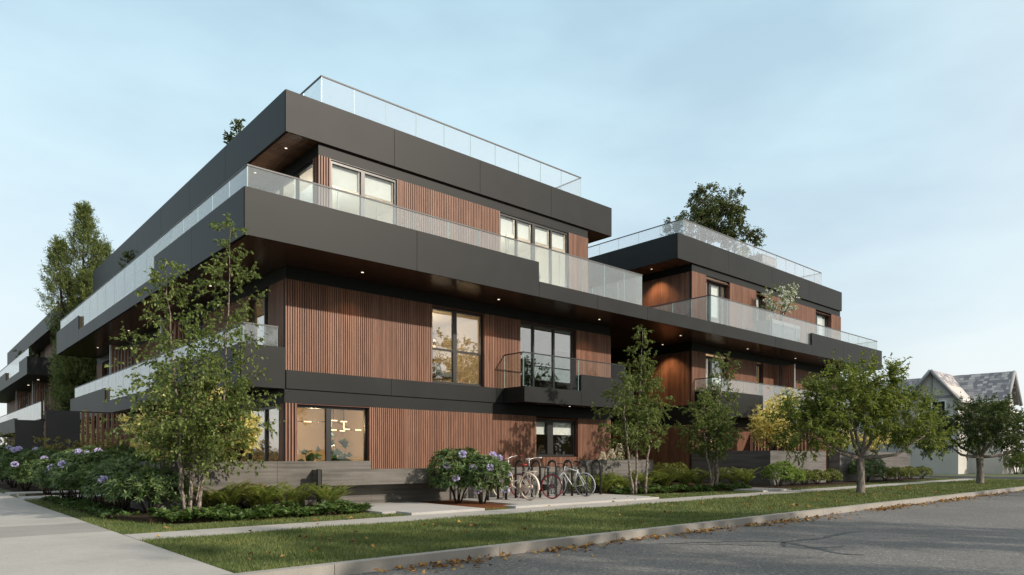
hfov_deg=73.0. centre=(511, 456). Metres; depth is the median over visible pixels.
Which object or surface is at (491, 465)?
rhododendron bush
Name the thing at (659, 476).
fern
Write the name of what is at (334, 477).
bench
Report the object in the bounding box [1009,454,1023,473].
clipped hedge
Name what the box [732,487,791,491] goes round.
entry terrace
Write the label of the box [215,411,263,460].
golden shrub
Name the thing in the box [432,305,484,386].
window
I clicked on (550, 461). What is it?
bike hoop
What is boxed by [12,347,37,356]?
potted shrub
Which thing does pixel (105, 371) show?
window
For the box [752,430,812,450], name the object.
patio screen
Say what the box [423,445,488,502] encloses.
rhododendron bush
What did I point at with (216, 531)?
footpath
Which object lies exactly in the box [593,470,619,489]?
fern
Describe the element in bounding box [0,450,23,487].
rhododendron bush
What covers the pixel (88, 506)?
ground cover
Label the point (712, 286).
window
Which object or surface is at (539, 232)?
window
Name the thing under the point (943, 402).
window
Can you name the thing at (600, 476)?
bike hoop
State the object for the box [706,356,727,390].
window
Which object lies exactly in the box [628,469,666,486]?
fern
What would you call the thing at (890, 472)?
shrub
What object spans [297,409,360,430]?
chandelier
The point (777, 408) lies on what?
golden shrub
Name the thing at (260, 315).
window
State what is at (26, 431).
patio screen
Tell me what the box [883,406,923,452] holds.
street tree
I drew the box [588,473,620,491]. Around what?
fern
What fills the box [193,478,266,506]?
fern
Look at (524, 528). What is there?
fallen leaves
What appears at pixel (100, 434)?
golden shrub
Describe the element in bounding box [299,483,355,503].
fern
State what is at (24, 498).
side path
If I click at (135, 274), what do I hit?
potted shrub
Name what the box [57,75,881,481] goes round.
apartment building
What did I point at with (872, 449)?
golden shrub
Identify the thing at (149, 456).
rhododendron bush
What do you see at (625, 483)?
fern
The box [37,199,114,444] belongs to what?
conifer tree
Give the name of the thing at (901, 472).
shrub
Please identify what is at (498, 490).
bike hoop
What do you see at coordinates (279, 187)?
window
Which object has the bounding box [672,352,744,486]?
birch tree
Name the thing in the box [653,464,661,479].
heather shrub
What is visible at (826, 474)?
shrub
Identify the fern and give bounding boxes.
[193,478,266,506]
[193,483,247,506]
[235,483,285,507]
[240,483,281,507]
[249,480,311,505]
[273,482,326,504]
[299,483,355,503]
[306,483,355,501]
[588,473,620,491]
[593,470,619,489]
[616,473,642,486]
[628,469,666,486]
[638,471,681,487]
[653,468,677,483]
[653,471,673,484]
[671,469,719,483]
[674,470,697,485]
[676,469,699,484]
[698,467,738,482]
[720,469,752,483]
[729,466,762,484]
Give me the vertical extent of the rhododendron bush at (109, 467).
1.249 m
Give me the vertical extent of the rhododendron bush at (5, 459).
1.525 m
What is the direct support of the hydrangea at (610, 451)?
in the planter at (618, 466)
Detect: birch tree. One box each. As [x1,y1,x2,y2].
[102,212,289,510]
[591,324,676,493]
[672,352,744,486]
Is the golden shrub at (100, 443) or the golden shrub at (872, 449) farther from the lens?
the golden shrub at (872, 449)
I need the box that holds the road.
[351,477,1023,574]
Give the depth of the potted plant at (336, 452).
19.89 m
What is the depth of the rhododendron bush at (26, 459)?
20.65 m
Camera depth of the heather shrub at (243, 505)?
14.67 m
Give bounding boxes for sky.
[0,0,1023,450]
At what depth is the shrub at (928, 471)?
36.45 m
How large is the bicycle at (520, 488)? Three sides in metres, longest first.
1.799 x 1.166 x 0.632 m
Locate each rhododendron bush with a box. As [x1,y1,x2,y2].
[0,444,29,484]
[0,446,49,490]
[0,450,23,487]
[6,445,65,494]
[26,448,78,497]
[33,445,110,500]
[47,446,136,504]
[77,452,147,509]
[100,467,193,512]
[106,443,144,494]
[126,451,172,461]
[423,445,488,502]
[454,451,513,503]
[847,455,886,481]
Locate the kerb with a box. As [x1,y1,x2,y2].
[222,475,1023,574]
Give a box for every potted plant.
[297,447,321,460]
[331,432,351,460]
[432,332,436,364]
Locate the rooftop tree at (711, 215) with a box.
[660,182,767,253]
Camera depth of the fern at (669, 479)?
23.58 m
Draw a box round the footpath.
[124,479,972,540]
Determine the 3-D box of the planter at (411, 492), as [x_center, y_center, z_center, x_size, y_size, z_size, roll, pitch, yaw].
[-1.362,0.752,20.421,7.750,0.895,2.450,0,0,-42]
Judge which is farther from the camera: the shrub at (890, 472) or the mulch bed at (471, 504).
the shrub at (890, 472)
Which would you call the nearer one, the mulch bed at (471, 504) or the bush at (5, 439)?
the mulch bed at (471, 504)
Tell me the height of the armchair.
0.850 m
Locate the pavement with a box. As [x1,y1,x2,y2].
[0,492,231,574]
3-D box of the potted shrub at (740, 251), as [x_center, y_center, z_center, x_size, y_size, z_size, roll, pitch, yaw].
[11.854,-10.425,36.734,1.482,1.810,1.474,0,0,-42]
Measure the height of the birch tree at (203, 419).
5.933 m
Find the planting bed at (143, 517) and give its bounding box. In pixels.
[0,478,935,523]
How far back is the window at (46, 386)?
49.82 m
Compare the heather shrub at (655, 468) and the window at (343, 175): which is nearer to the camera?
the window at (343, 175)
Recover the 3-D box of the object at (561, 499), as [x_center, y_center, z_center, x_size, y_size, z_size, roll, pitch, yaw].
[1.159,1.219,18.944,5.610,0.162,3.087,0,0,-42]
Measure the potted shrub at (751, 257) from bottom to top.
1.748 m
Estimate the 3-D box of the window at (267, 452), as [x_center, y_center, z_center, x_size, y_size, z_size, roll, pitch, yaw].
[-7.239,-0.382,19.717,0.177,2.063,3.296,0,0,-42]
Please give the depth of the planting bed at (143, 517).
18.46 m
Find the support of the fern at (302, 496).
on the planting bed at (143, 517)
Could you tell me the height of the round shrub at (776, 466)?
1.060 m
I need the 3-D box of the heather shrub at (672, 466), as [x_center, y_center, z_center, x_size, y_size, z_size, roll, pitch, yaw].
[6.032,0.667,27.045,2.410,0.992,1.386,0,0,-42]
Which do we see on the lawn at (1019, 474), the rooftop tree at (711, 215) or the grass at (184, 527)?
the grass at (184, 527)
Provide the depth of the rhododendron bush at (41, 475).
17.00 m
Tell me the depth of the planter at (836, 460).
33.02 m
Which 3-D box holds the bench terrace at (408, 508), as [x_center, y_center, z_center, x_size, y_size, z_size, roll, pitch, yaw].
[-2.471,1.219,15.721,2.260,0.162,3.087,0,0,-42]
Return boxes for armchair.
[432,363,451,380]
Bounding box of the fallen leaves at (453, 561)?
[373,489,1023,572]
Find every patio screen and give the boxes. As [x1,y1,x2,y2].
[15,420,100,481]
[45,410,146,487]
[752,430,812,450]
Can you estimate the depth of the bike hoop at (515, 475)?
19.09 m
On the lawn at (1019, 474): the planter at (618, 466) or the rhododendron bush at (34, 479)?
the planter at (618, 466)
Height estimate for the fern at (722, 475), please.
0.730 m
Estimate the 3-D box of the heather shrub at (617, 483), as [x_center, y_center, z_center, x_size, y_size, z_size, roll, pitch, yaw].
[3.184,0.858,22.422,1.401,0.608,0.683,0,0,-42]
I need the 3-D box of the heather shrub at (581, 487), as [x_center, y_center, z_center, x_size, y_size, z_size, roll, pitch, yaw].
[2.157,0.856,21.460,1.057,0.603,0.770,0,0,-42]
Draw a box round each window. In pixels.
[41,386,46,418]
[102,361,109,388]
[185,319,202,358]
[234,404,278,460]
[248,289,268,345]
[268,160,312,199]
[297,404,369,460]
[331,159,396,224]
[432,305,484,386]
[500,212,568,287]
[520,320,576,389]
[536,418,577,456]
[706,278,729,325]
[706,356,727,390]
[756,293,765,320]
[756,363,762,394]
[816,311,830,337]
[918,400,945,419]
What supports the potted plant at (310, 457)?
in the apartment building at (383, 253)
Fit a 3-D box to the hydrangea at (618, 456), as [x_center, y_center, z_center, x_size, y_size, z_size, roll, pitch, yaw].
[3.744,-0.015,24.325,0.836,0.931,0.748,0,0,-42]
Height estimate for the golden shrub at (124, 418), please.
1.399 m
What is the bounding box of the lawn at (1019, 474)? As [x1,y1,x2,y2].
[0,464,1023,572]
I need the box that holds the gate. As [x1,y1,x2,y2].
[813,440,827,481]
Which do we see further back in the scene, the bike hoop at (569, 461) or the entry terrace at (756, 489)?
the entry terrace at (756, 489)
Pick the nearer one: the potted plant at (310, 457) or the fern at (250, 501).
the fern at (250, 501)
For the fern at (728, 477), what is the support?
on the planting bed at (143, 517)
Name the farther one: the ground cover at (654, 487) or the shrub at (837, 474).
the shrub at (837, 474)
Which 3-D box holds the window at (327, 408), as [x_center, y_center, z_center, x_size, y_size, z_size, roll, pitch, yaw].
[-4.956,-0.382,19.111,2.191,2.063,0.217,0,0,-42]
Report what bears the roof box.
on the apartment building at (383, 253)
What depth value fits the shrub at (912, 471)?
35.25 m
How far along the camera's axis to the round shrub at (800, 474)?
26.87 m
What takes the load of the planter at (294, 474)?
on the lawn at (1019, 474)
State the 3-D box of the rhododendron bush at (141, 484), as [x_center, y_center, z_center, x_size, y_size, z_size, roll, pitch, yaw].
[-7.173,0.665,13.635,1.618,0.967,1.874,0,0,-42]
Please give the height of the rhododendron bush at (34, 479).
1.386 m
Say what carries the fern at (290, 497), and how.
on the planting bed at (143, 517)
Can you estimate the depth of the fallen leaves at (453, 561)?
11.35 m
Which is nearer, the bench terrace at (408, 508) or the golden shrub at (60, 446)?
the bench terrace at (408, 508)
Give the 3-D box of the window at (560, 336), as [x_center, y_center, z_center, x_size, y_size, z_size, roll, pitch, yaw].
[1.248,-3.484,24.640,2.811,2.368,0.247,0,0,-42]
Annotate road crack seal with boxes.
[666,531,862,554]
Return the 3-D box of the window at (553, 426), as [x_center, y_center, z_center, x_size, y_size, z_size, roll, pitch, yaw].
[1.552,-0.679,24.936,2.162,1.338,0.287,0,0,-42]
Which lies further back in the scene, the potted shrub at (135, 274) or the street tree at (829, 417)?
the potted shrub at (135, 274)
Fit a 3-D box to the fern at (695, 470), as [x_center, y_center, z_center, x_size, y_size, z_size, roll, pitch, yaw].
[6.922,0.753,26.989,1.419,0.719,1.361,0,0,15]
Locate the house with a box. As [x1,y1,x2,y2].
[844,369,1022,473]
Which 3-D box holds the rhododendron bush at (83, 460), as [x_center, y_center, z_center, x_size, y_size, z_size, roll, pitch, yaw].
[-9.757,0.446,16.210,2.018,1.406,2.106,0,0,-42]
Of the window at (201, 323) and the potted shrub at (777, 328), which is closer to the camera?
the window at (201, 323)
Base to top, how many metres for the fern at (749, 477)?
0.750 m
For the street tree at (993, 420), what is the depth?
30.31 m
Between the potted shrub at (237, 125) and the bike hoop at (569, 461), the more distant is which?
the potted shrub at (237, 125)
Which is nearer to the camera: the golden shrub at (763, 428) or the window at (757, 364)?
the golden shrub at (763, 428)
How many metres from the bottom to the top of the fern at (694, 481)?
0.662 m
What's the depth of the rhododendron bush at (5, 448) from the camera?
28.33 m
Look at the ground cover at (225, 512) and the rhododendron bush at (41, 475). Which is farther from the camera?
the rhododendron bush at (41, 475)
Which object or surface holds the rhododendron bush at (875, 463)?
on the planting bed at (143, 517)
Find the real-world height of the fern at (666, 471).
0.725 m
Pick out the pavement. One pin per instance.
(35, 539)
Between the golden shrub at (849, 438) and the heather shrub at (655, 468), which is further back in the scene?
the golden shrub at (849, 438)
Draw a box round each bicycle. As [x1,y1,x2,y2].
[493,455,539,499]
[510,457,562,498]
[549,461,594,496]
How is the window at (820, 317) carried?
in the apartment building at (383, 253)
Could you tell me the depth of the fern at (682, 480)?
24.56 m
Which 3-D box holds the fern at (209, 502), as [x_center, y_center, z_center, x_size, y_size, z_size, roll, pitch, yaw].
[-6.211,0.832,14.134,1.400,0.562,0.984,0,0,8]
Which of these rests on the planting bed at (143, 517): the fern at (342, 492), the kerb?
the fern at (342, 492)
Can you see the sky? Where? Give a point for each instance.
(876, 147)
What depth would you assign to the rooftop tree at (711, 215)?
38.12 m
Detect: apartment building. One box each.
[0,304,66,446]
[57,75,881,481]
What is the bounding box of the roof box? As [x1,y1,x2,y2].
[747,254,775,267]
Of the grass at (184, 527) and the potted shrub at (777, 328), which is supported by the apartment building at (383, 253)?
the potted shrub at (777, 328)
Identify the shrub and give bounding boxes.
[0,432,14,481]
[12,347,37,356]
[31,436,89,486]
[80,410,129,451]
[80,439,112,449]
[117,408,177,461]
[118,249,153,291]
[148,378,243,461]
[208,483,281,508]
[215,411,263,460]
[222,118,246,143]
[569,475,593,493]
[595,475,623,490]
[653,462,687,484]
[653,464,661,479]
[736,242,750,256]
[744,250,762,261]
[745,398,796,450]
[757,281,800,341]
[760,460,794,485]
[765,387,802,450]
[784,467,805,485]
[795,469,820,484]
[805,469,831,483]
[823,468,842,482]
[833,422,862,448]
[858,428,891,451]
[871,467,895,480]
[888,467,908,479]
[898,466,919,478]
[911,466,933,478]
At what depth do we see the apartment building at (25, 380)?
49.13 m
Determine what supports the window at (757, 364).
in the apartment building at (383, 253)
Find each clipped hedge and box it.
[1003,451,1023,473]
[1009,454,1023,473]
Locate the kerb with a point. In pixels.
(358, 566)
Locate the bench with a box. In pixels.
[312,468,452,503]
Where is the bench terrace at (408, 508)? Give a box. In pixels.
[363,501,484,515]
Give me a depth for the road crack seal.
10.62 m
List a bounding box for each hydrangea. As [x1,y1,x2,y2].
[598,448,615,459]
[615,443,624,459]
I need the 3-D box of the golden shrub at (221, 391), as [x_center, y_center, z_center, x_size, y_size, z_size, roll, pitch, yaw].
[-6.885,-0.746,15.119,2.042,2.074,2.048,0,0,6]
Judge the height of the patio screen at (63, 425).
2.850 m
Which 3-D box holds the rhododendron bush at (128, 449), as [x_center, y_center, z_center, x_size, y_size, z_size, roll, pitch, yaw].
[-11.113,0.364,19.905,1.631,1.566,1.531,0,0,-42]
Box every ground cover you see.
[40,495,141,517]
[146,498,371,521]
[610,481,751,494]
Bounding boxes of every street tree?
[761,348,963,492]
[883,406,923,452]
[913,392,1023,482]
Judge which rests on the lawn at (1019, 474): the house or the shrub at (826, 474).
the house
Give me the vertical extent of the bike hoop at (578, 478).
1.058 m
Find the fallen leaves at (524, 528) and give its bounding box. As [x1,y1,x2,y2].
[156,486,970,559]
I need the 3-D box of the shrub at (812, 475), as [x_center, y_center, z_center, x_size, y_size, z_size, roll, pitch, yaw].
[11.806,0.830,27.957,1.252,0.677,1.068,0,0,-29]
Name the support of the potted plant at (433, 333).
in the apartment building at (383, 253)
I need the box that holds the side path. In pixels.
[5,490,103,500]
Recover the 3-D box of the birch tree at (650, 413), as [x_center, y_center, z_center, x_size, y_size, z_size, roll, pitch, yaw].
[3.846,-1.528,21.769,3.009,5.353,2.458,0,0,-42]
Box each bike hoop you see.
[497,460,507,499]
[514,460,524,498]
[531,460,541,497]
[547,460,556,496]
[563,460,572,495]
[577,459,587,494]
[591,459,601,493]
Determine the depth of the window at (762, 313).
34.78 m
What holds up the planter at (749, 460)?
on the lawn at (1019, 474)
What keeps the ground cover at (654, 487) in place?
on the planting bed at (143, 517)
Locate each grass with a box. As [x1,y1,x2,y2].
[26,477,964,534]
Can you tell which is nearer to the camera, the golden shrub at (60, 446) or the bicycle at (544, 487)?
the bicycle at (544, 487)
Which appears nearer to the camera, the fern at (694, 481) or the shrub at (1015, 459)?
the fern at (694, 481)
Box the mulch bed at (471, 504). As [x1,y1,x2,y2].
[420,500,510,508]
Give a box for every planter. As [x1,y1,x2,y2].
[130,461,370,510]
[371,466,585,502]
[581,459,652,491]
[692,451,825,484]
[828,452,909,481]

